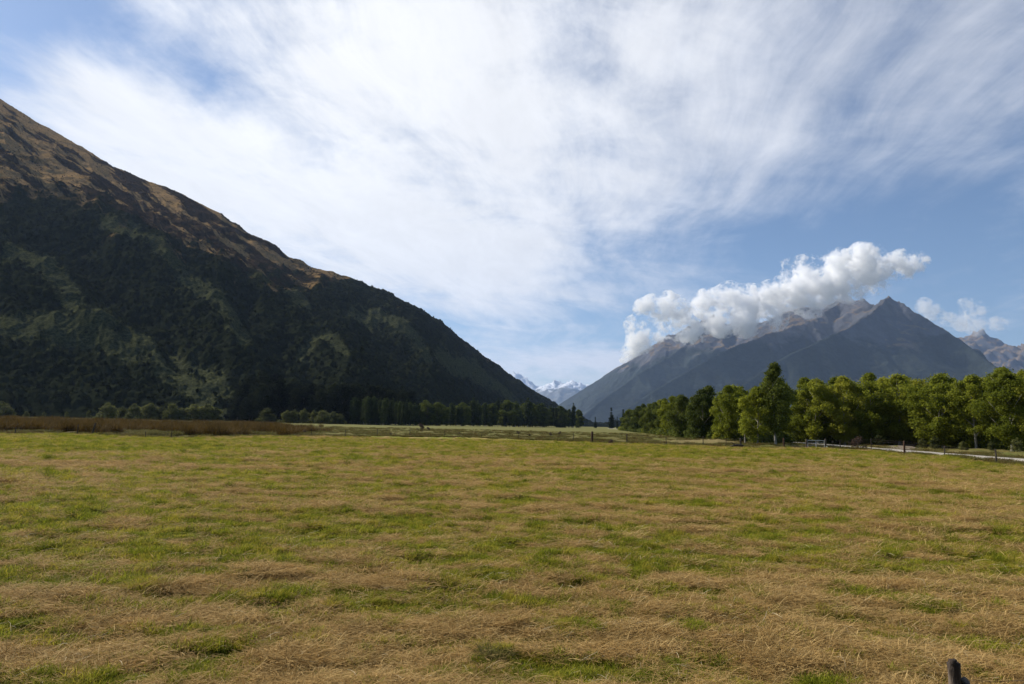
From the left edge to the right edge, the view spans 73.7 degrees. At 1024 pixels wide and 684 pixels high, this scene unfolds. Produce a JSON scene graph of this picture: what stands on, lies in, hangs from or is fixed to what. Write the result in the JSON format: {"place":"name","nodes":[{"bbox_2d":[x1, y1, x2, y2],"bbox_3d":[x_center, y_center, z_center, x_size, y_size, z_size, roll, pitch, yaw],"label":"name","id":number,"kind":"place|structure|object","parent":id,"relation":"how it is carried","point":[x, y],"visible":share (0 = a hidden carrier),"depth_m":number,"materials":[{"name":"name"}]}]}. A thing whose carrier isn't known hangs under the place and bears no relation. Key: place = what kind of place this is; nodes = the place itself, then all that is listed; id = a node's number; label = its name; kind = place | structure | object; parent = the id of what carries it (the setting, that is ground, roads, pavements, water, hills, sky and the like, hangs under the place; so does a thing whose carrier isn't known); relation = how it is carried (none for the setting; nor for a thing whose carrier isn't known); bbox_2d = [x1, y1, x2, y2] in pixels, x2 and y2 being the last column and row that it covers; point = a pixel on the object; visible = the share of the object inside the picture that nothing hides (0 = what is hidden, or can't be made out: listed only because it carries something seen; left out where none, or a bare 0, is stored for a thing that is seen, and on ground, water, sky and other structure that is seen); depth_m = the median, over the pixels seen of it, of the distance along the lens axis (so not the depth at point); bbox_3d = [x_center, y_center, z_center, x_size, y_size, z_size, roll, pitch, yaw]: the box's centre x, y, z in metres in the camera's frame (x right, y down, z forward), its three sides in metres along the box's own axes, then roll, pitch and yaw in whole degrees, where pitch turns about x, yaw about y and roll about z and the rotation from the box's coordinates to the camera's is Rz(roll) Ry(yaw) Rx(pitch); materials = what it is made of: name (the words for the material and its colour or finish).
{"place":"outdoors","nodes":[
{"label":"outdoors","id":0,"kind":"place"},
{"bbox_2d":[0,99,620,426],"bbox_3d":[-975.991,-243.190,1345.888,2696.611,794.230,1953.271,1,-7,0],"label":"hillside","id":1,"kind":"structure","parent":0,"point":[126,344],"depth_m":718.84,"materials":[{"name":"green plant"}]},
{"bbox_2d":[228,392,241,420],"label":"native tree","id":2,"kind":"object","parent":1,"relation":"on","point":[236,407],"visible":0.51,"depth_m":422.53,"materials":[{"name":"green plant"}]},
{"bbox_2d":[0,104,584,426],"bbox_3d":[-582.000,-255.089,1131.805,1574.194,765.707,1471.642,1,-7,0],"label":"hillside scrub","id":3,"kind":"object","parent":1,"relation":"on","point":[114,403],"visible":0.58,"depth_m":662.19,"materials":[{"name":"green plant"}]},
{"bbox_2d":[0,417,1023,683],"bbox_3d":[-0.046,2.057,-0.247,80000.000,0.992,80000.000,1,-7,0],"label":"ground","id":4,"kind":"structure","parent":0,"point":[558,429],"depth_m":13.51,"materials":[{"name":"beige plant"}]},
{"bbox_2d":[0,405,16,415],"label":"willow bush","id":5,"kind":"object","parent":4,"relation":"on","point":[5,410],"visible":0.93,"depth_m":371.71,"materials":[{"name":"green plant"}]},
{"bbox_2d":[92,402,119,418],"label":"willow bush","id":6,"kind":"object","parent":4,"relation":"on","point":[107,408],"visible":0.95,"depth_m":370.31,"materials":[{"name":"green plant"}]},
{"bbox_2d":[122,403,142,419],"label":"willow bush","id":7,"kind":"object","parent":4,"relation":"on","point":[134,408],"visible":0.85,"depth_m":374.47,"materials":[{"name":"green plant"}]},
{"bbox_2d":[109,569,169,594],"bbox_3d":[-4.890,3.118,9.018,0.902,0.310,0.934,1,-7,0],"label":"grass clump","id":8,"kind":"object","parent":4,"relation":"on","point":[143,581],"visible":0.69,"depth_m":8.99,"materials":[{"name":"green plant"}]},
{"bbox_2d":[133,403,160,419],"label":"willow bush","id":9,"kind":"object","parent":4,"relation":"on","point":[150,409],"visible":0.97,"depth_m":372.92,"materials":[{"name":"green plant"}]},
{"bbox_2d":[131,566,201,598],"bbox_3d":[-4.579,3.153,9.056,0.942,0.307,0.895,7,-9,-40],"label":"grass clump","id":10,"kind":"object","parent":4,"relation":"on","point":[174,582],"visible":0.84,"depth_m":9.01,"materials":[{"name":"plant"}]},
{"bbox_2d":[0,414,335,435],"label":"rushes","id":11,"kind":"object","parent":4,"relation":"on","point":[177,427],"visible":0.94,"depth_m":93.06,"materials":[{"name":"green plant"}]},
{"bbox_2d":[160,402,179,419],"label":"willow bush","id":12,"kind":"object","parent":4,"relation":"on","point":[172,410],"visible":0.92,"depth_m":371.04,"materials":[{"name":"green plant"}]},
{"bbox_2d":[178,404,204,420],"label":"willow bush","id":13,"kind":"object","parent":4,"relation":"on","point":[192,409],"visible":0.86,"depth_m":373.58,"materials":[{"name":"green plant"}]},
{"bbox_2d":[194,404,216,420],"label":"willow bush","id":14,"kind":"object","parent":4,"relation":"on","point":[207,410],"visible":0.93,"depth_m":373.30,"materials":[{"name":"green plant"}]},
{"bbox_2d":[208,407,224,420],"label":"willow bush","id":15,"kind":"object","parent":4,"relation":"on","point":[217,412],"visible":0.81,"depth_m":376.87,"materials":[{"name":"green plant"}]},
{"bbox_2d":[243,393,256,420],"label":"native tree","id":16,"kind":"object","parent":4,"relation":"on","point":[248,415],"visible":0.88,"depth_m":400.76,"materials":[{"name":"green plant"}]},
{"bbox_2d":[249,384,270,417],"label":"native tree","id":17,"kind":"object","parent":4,"relation":"on","point":[259,405],"visible":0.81,"depth_m":400.57,"materials":[{"name":"green plant"}]},
{"bbox_2d":[255,408,276,422],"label":"willow bush","id":18,"kind":"object","parent":4,"relation":"on","point":[267,415],"visible":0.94,"depth_m":377.40,"materials":[{"name":"green plant"}]},
{"bbox_2d":[267,387,286,421],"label":"native tree","id":19,"kind":"object","parent":4,"relation":"on","point":[272,395],"visible":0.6,"depth_m":400.72,"materials":[{"name":"green plant"}]},
{"bbox_2d":[270,381,290,422],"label":"native tree","id":20,"kind":"object","parent":4,"relation":"on","point":[279,394],"visible":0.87,"depth_m":401.16,"materials":[{"name":"green plant"}]},
{"bbox_2d":[287,410,298,422],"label":"willow bush","id":21,"kind":"object","parent":4,"relation":"on","point":[294,416],"visible":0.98,"depth_m":370.88,"materials":[{"name":"green plant"}]},
{"bbox_2d":[286,388,301,419],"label":"native tree","id":22,"kind":"object","parent":4,"relation":"on","point":[293,401],"visible":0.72,"depth_m":401.26,"materials":[{"name":"green plant"}]},
{"bbox_2d":[296,408,309,422],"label":"willow bush","id":23,"kind":"object","parent":4,"relation":"on","point":[304,417],"visible":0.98,"depth_m":372.25,"materials":[{"name":"green plant"}]},
{"bbox_2d":[295,390,312,419],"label":"native tree","id":24,"kind":"object","parent":4,"relation":"on","point":[303,394],"visible":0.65,"depth_m":402.03,"materials":[{"name":"green plant"}]},
{"bbox_2d":[302,394,317,422],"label":"native tree","id":25,"kind":"object","parent":4,"relation":"on","point":[311,396],"visible":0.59,"depth_m":401.63,"materials":[{"name":"green plant"}]},
{"bbox_2d":[310,388,331,421],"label":"native tree","id":26,"kind":"object","parent":4,"relation":"on","point":[320,398],"visible":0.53,"depth_m":400.14,"materials":[{"name":"green plant"}]},
{"bbox_2d":[312,410,332,423],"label":"willow bush","id":27,"kind":"object","parent":4,"relation":"on","point":[324,417],"visible":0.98,"depth_m":369.93,"materials":[{"name":"green plant"}]},
{"bbox_2d":[322,382,343,418],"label":"native tree","id":28,"kind":"object","parent":4,"relation":"on","point":[331,390],"visible":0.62,"depth_m":399.69,"materials":[{"name":"green plant"}]},
{"bbox_2d":[325,382,352,423],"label":"native tree","id":29,"kind":"object","parent":4,"relation":"on","point":[342,396],"visible":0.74,"depth_m":399.50,"materials":[{"name":"green plant"}]},
{"bbox_2d":[341,382,365,422],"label":"native tree","id":30,"kind":"object","parent":4,"relation":"on","point":[354,387],"visible":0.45,"depth_m":402.34,"materials":[{"name":"green plant"}]},
{"bbox_2d":[341,383,366,423],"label":"native tree","id":31,"kind":"object","parent":4,"relation":"on","point":[359,392],"visible":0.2,"depth_m":404.18,"materials":[{"name":"green plant"}]},
{"bbox_2d":[350,397,357,423],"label":"poplar tree","id":32,"kind":"object","parent":4,"relation":"on","point":[354,414],"visible":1,"depth_m":392.15,"materials":[{"name":"green plant"}]},
{"bbox_2d":[363,396,370,424],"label":"poplar tree","id":33,"kind":"object","parent":4,"relation":"on","point":[366,407],"visible":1,"depth_m":383.61,"materials":[{"name":"green plant"}]},
{"bbox_2d":[364,385,378,424],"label":"native tree","id":34,"kind":"object","parent":4,"relation":"on","point":[371,389],"visible":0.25,"depth_m":412.30,"materials":[{"name":"green plant"}]},
{"bbox_2d":[376,397,382,424],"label":"poplar tree","id":35,"kind":"object","parent":4,"relation":"on","point":[379,403],"visible":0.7,"depth_m":390.76,"materials":[{"name":"green plant"}]},
{"bbox_2d":[371,385,388,424],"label":"native tree","id":36,"kind":"object","parent":4,"relation":"on","point":[381,392],"visible":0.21,"depth_m":415.35,"materials":[{"name":"green plant"}]},
{"bbox_2d":[379,398,387,422],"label":"poplar tree","id":37,"kind":"object","parent":4,"relation":"on","point":[383,410],"visible":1,"depth_m":382.76,"materials":[{"name":"green plant"}]},
{"bbox_2d":[387,400,393,424],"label":"poplar tree","id":38,"kind":"object","parent":4,"relation":"on","point":[389,413],"visible":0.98,"depth_m":387.27,"materials":[{"name":"green plant"}]},
{"bbox_2d":[382,389,398,424],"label":"native tree","id":39,"kind":"object","parent":4,"relation":"on","point":[391,393],"visible":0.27,"depth_m":420.20,"materials":[{"name":"green plant"}]},
{"bbox_2d":[400,402,405,425],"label":"poplar tree","id":40,"kind":"object","parent":4,"relation":"on","point":[403,415],"visible":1,"depth_m":386.27,"materials":[{"name":"green plant"}]},
{"bbox_2d":[407,401,413,425],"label":"poplar tree","id":41,"kind":"object","parent":4,"relation":"on","point":[410,409],"visible":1,"depth_m":392.09,"materials":[{"name":"green plant"}]},
{"bbox_2d":[411,403,418,424],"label":"poplar tree","id":42,"kind":"object","parent":4,"relation":"on","point":[415,414],"visible":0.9,"depth_m":421.47,"materials":[{"name":"green plant"}]},
{"bbox_2d":[418,403,437,425],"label":"poplar tree","id":43,"kind":"object","parent":4,"relation":"on","point":[424,419],"visible":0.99,"depth_m":438.22,"materials":[{"name":"green plant"}]},
{"bbox_2d":[432,402,448,425],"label":"poplar tree","id":44,"kind":"object","parent":4,"relation":"on","point":[441,420],"visible":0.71,"depth_m":446.39,"materials":[{"name":"green plant"}]},
{"bbox_2d":[448,403,454,425],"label":"poplar tree","id":45,"kind":"object","parent":4,"relation":"on","point":[451,415],"visible":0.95,"depth_m":467.19,"materials":[{"name":"green plant"}]},
{"bbox_2d":[468,398,477,425],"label":"poplar tree","id":46,"kind":"object","parent":4,"relation":"on","point":[473,404],"visible":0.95,"depth_m":493.92,"materials":[{"name":"green plant"}]},
{"bbox_2d":[476,406,483,425],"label":"poplar tree","id":47,"kind":"object","parent":4,"relation":"on","point":[479,419],"visible":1,"depth_m":498.53,"materials":[{"name":"green plant"}]},
{"bbox_2d":[481,403,489,425],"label":"poplar tree","id":48,"kind":"object","parent":4,"relation":"on","point":[485,413],"visible":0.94,"depth_m":506.32,"materials":[{"name":"green plant"}]},
{"bbox_2d":[461,635,519,663],"bbox_3d":[-0.199,3.028,6.770,0.641,0.193,0.570,1,-7,0],"label":"grass clump","id":49,"kind":"object","parent":4,"relation":"on","point":[487,652],"visible":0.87,"depth_m":6.72,"materials":[{"name":"green plant"}]},
{"bbox_2d":[486,404,498,425],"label":"poplar tree","id":50,"kind":"object","parent":4,"relation":"on","point":[491,421],"visible":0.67,"depth_m":523.83,"materials":[{"name":"green plant"}]},
{"bbox_2d":[497,400,519,426],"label":"poplar tree","id":51,"kind":"object","parent":4,"relation":"on","point":[509,404],"visible":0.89,"depth_m":536.09,"materials":[{"name":"green plant"}]},
{"bbox_2d":[0,425,1023,465],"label":"rank grass","id":52,"kind":"structure","parent":4,"relation":"on","point":[508,434],"depth_m":99.44,"materials":[{"name":"green plant"}]},
{"bbox_2d":[513,401,521,426],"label":"poplar tree","id":53,"kind":"object","parent":4,"relation":"on","point":[517,419],"visible":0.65,"depth_m":545.78,"materials":[{"name":"green plant"}]},
{"bbox_2d":[522,398,534,426],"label":"poplar tree","id":54,"kind":"object","parent":4,"relation":"on","point":[527,416],"visible":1,"depth_m":557.30,"materials":[{"name":"green plant"}]},
{"bbox_2d":[531,407,540,426],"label":"poplar tree","id":55,"kind":"object","parent":4,"relation":"on","point":[535,410],"visible":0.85,"depth_m":571.38,"materials":[{"name":"green plant"}]},
{"bbox_2d":[540,407,553,426],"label":"poplar tree","id":56,"kind":"object","parent":4,"relation":"on","point":[546,423],"visible":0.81,"depth_m":580.74,"materials":[{"name":"green plant"}]},
{"bbox_2d":[557,411,570,427],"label":"poplar tree","id":57,"kind":"object","parent":4,"relation":"on","point":[562,416],"visible":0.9,"depth_m":600.50,"materials":[{"name":"green plant"}]},
{"bbox_2d":[571,403,576,427],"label":"poplar tree","id":58,"kind":"object","parent":4,"relation":"on","point":[573,415],"visible":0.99,"depth_m":618.79,"materials":[{"name":"green plant"}]},
{"bbox_2d":[608,408,614,428],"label":"conifer","id":59,"kind":"object","parent":4,"relation":"on","point":[611,422],"visible":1,"depth_m":635.08,"materials":[{"name":"green plant"}]},
{"bbox_2d":[619,409,633,430],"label":"grove tree","id":60,"kind":"object","parent":4,"relation":"on","point":[626,418],"visible":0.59,"depth_m":334.65,"materials":[{"name":"green plant"}]},
{"bbox_2d":[629,406,644,429],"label":"grove tree","id":61,"kind":"object","parent":4,"relation":"on","point":[636,411],"visible":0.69,"depth_m":280.14,"materials":[{"name":"green plant"}]},
{"bbox_2d":[638,403,655,432],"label":"grove tree","id":62,"kind":"object","parent":4,"relation":"on","point":[642,419],"visible":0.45,"depth_m":230.69,"materials":[{"name":"green plant"}]},
{"bbox_2d":[645,402,660,428],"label":"grove tree","id":63,"kind":"object","parent":4,"relation":"on","point":[651,420],"visible":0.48,"depth_m":226.16,"materials":[{"name":"green plant"}]},
{"bbox_2d":[651,398,668,428],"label":"grove tree","id":64,"kind":"object","parent":4,"relation":"on","point":[657,423],"visible":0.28,"depth_m":189.07,"materials":[{"name":"green plant"}]},
{"bbox_2d":[657,395,684,431],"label":"grove tree","id":65,"kind":"object","parent":4,"relation":"on","point":[665,404],"visible":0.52,"depth_m":178.51,"materials":[{"name":"green plant"}]},
{"bbox_2d":[665,394,688,435],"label":"grove tree","id":66,"kind":"object","parent":4,"relation":"on","point":[681,404],"visible":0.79,"depth_m":154.48,"materials":[{"name":"green plant"}]},
{"bbox_2d":[591,431,784,446],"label":"wire fence","id":67,"kind":"object","parent":4,"relation":"on","point":[592,436],"visible":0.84,"depth_m":89.07,"materials":[{"name":"brown wood"}]},
{"bbox_2d":[686,387,717,438],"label":"grove tree","id":68,"kind":"object","parent":4,"relation":"on","point":[701,403],"visible":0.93,"depth_m":124.18,"materials":[{"name":"green plant"}]},
{"bbox_2d":[690,385,720,424],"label":"grove tree","id":69,"kind":"object","parent":4,"relation":"on","point":[710,389],"visible":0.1,"depth_m":148.42,"materials":[{"name":"green plant"}]},
{"bbox_2d":[711,384,744,439],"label":"grove tree","id":70,"kind":"object","parent":4,"relation":"on","point":[729,407],"visible":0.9,"depth_m":107.09,"materials":[{"name":"green plant"}]},
{"bbox_2d":[709,388,752,433],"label":"grove tree","id":71,"kind":"object","parent":4,"relation":"on","point":[716,409],"visible":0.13,"depth_m":114.48,"materials":[{"name":"green plant"}]},
{"bbox_2d":[736,386,775,442],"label":"grove tree","id":72,"kind":"object","parent":4,"relation":"on","point":[753,398],"visible":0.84,"depth_m":96.66,"materials":[{"name":"green plant"}]},
{"bbox_2d":[751,376,798,431],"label":"grove tree","id":73,"kind":"object","parent":4,"relation":"on","point":[795,401],"visible":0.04,"depth_m":121.14,"materials":[{"name":"green plant"}]},
{"bbox_2d":[757,362,794,443],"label":"tall tree","id":74,"kind":"object","parent":4,"relation":"on","point":[777,420],"visible":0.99,"depth_m":95.06,"materials":[{"name":"green plant"}]},
{"bbox_2d":[788,377,826,439],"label":"grove tree","id":75,"kind":"object","parent":4,"relation":"on","point":[804,381],"visible":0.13,"depth_m":134.98,"materials":[{"name":"green plant"}]},
{"bbox_2d":[788,387,827,442],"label":"grove tree","id":76,"kind":"object","parent":4,"relation":"on","point":[799,424],"visible":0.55,"depth_m":126.73,"materials":[{"name":"green plant"}]},
{"bbox_2d":[791,378,842,441],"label":"grove tree","id":77,"kind":"object","parent":4,"relation":"on","point":[818,389],"visible":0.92,"depth_m":123.80,"materials":[{"name":"green plant"}]},
{"bbox_2d":[618,426,1023,450],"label":"undergrowth","id":78,"kind":"object","parent":4,"relation":"on","point":[786,435],"visible":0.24,"depth_m":113.08,"materials":[{"name":"green plant"}]},
{"bbox_2d":[821,375,869,444],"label":"grove tree","id":79,"kind":"object","parent":4,"relation":"on","point":[843,427],"visible":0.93,"depth_m":122.61,"materials":[{"name":"green plant"}]},
{"bbox_2d":[823,380,869,427],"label":"grove tree","id":80,"kind":"object","parent":4,"relation":"on","point":[852,410],"visible":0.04,"depth_m":128.97,"materials":[{"name":"green plant"}]},
{"bbox_2d":[848,380,897,444],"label":"grove tree","id":81,"kind":"object","parent":4,"relation":"on","point":[871,425],"visible":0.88,"depth_m":120.87,"materials":[{"name":"green plant"}]},
{"bbox_2d":[861,371,887,404],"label":"grove tree","id":82,"kind":"object","parent":4,"relation":"on","point":[869,376],"visible":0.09,"depth_m":139.09,"materials":[{"name":"green plant"}]},
{"bbox_2d":[859,377,908,433],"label":"grove tree","id":83,"kind":"object","parent":4,"relation":"on","point":[882,379],"visible":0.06,"depth_m":129.00,"materials":[{"name":"green plant"}]},
{"bbox_2d":[870,373,930,444],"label":"grove tree","id":84,"kind":"object","parent":4,"relation":"on","point":[897,428],"visible":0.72,"depth_m":120.32,"materials":[{"name":"green plant"}]},
{"bbox_2d":[904,378,947,445],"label":"grove tree","id":85,"kind":"object","parent":4,"relation":"on","point":[917,439],"visible":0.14,"depth_m":123.46,"materials":[{"name":"green plant"}]},
{"bbox_2d":[832,439,1023,461],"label":"wire fence","id":86,"kind":"object","parent":4,"relation":"on","point":[903,443],"visible":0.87,"depth_m":69.44,"materials":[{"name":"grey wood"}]},
{"bbox_2d":[899,374,970,447],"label":"grove tree","id":87,"kind":"object","parent":4,"relation":"on","point":[937,428],"visible":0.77,"depth_m":110.05,"materials":[{"name":"green plant"}]},
{"bbox_2d":[928,436,941,449],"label":"shrub","id":88,"kind":"object","parent":4,"relation":"on","point":[934,441],"visible":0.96,"depth_m":103.48,"materials":[{"name":"green plant"}]},
{"bbox_2d":[942,374,1008,447],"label":"grove tree","id":89,"kind":"object","parent":4,"relation":"on","point":[971,392],"visible":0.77,"depth_m":105.28,"materials":[{"name":"green plant"}]},
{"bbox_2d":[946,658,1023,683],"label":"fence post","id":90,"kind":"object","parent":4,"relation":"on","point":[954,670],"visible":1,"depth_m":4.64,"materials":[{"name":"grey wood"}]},
{"bbox_2d":[971,371,1023,450],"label":"grove tree","id":91,"kind":"object","parent":4,"relation":"on","point":[1005,425],"visible":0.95,"depth_m":95.99,"materials":[{"name":"green plant"}]},
{"bbox_2d":[979,367,1023,431],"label":"grove tree","id":92,"kind":"object","parent":4,"relation":"on","point":[997,372],"visible":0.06,"depth_m":108.91,"materials":[{"name":"green plant"}]},
{"bbox_2d":[1009,437,1021,451],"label":"shrub","id":93,"kind":"object","parent":4,"relation":"on","point":[1016,445],"visible":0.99,"depth_m":88.63,"materials":[{"name":"green plant"}]},
{"bbox_2d":[1010,385,1023,434],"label":"grove tree","id":94,"kind":"object","parent":4,"relation":"on","point":[1021,393],"visible":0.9,"depth_m":94.76,"materials":[{"name":"green plant"}]},
{"bbox_2d":[0,0,1023,386],"label":"sky","id":95,"kind":"structure","parent":0,"point":[570,187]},
{"bbox_2d":[508,371,588,404],"bbox_3d":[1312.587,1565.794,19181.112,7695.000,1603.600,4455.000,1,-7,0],"label":"snow mountain","id":96,"kind":"structure","parent":0,"point":[558,392],"depth_m":18431.11,"materials":[{"name":"white snow"}]},
{"bbox_2d":[559,296,997,422],"bbox_3d":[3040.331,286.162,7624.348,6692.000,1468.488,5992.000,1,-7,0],"label":"mountain","id":97,"kind":"structure","parent":0,"point":[858,339],"depth_m":6500.09,"materials":[{"name":"grey stone"}]},
{"bbox_2d":[608,428,1023,460],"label":"gravel road","id":98,"kind":"structure","parent":0,"point":[1019,459],"depth_m":78.62,"materials":[{"name":"grey gravel"}]},
{"bbox_2d":[849,435,868,447],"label":"shrub","id":99,"kind":"object","parent":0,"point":[855,443],"visible":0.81,"depth_m":93.35,"materials":[{"name":"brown plant"}]},
{"bbox_2d":[959,328,1023,373],"bbox_3d":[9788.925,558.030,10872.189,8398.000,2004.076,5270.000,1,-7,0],"label":"mountain","id":100,"kind":"structure","parent":0,"point":[997,352],"depth_m":10399.48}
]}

